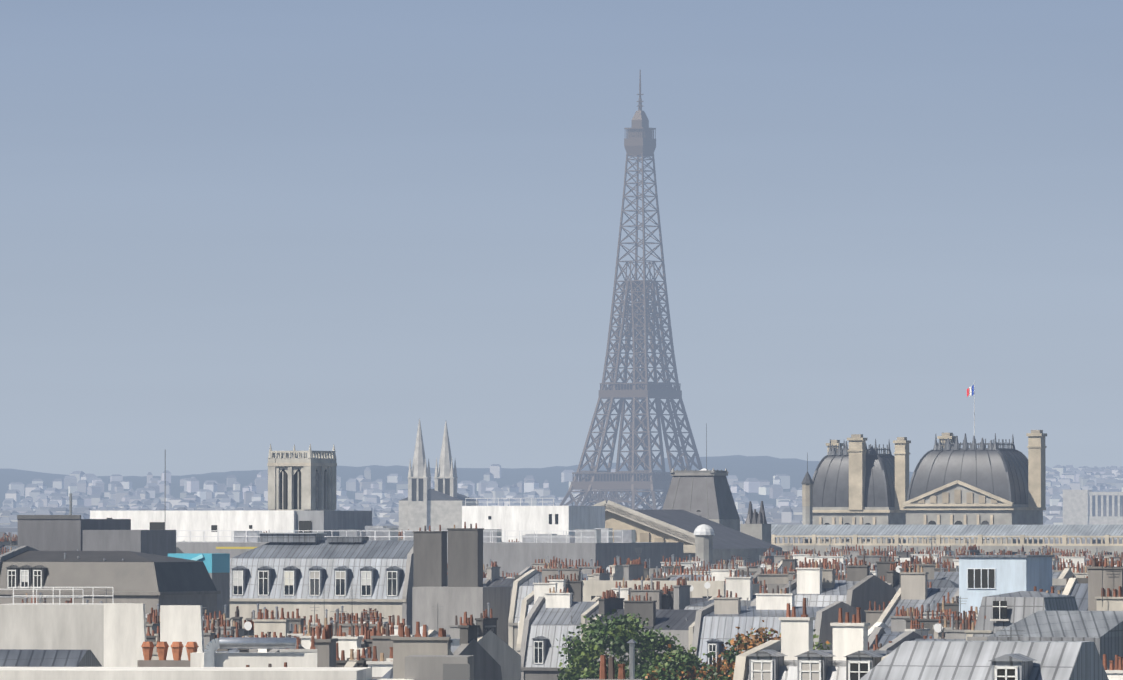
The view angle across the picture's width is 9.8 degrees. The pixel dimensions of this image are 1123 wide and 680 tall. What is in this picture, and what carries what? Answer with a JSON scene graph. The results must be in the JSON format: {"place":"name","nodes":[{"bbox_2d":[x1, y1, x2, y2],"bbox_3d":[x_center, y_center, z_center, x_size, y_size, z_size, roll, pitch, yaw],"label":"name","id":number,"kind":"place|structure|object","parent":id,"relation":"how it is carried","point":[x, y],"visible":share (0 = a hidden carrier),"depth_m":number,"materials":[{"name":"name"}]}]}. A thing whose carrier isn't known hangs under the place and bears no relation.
{"place":"outdoors","nodes":[
{"label":"outdoors","id":0,"kind":"place"},
{"bbox_2d":[0,455,1081,507],"bbox_3d":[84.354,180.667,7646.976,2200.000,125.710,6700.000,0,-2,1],"label":"hills","id":1,"kind":"structure","parent":0,"point":[744,468],"depth_m":8480.51,"materials":[{"name":"blue plant"}]},
{"bbox_2d":[0,0,1122,476],"label":"sky","id":2,"kind":"structure","parent":0,"point":[230,230],"materials":[{"name":"blue"}]},
{"label":"ground","id":3,"kind":"structure","parent":0,"visible":0},
{"bbox_2d":[0,381,1122,679],"bbox_3d":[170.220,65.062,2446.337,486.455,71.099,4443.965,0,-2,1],"label":"city buildings","id":4,"kind":"structure","parent":3,"relation":"on","point":[946,563],"depth_m":619.14,"materials":[{"name":"paint"}]},
{"bbox_2d":[0,464,1122,543],"bbox_3d":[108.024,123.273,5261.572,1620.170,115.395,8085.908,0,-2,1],"label":"city","id":5,"kind":"object","parent":3,"relation":"on","point":[380,502],"visible":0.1,"depth_m":7458.46},
{"bbox_2d":[556,609,690,679],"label":"green tree","id":6,"kind":"object","parent":3,"relation":"on","point":[587,652],"visible":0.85,"depth_m":557.08,"materials":[{"name":"green plant"}]},
{"bbox_2d":[559,70,702,509],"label":"lattice tower","id":7,"kind":"structure","parent":3,"relation":"on","point":[639,140],"depth_m":4225.14,"materials":[{"name":"grey metal"}]},
{"bbox_2d":[635,641,707,679],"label":"tree","id":8,"kind":"object","parent":3,"relation":"on","point":[678,664],"visible":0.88,"depth_m":537.62,"materials":[{"name":"green plant"}]},
{"bbox_2d":[689,620,830,679],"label":"autumn tree","id":9,"kind":"object","parent":3,"relation":"on","point":[726,667],"visible":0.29,"depth_m":523.18,"materials":[{"name":"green plant"}]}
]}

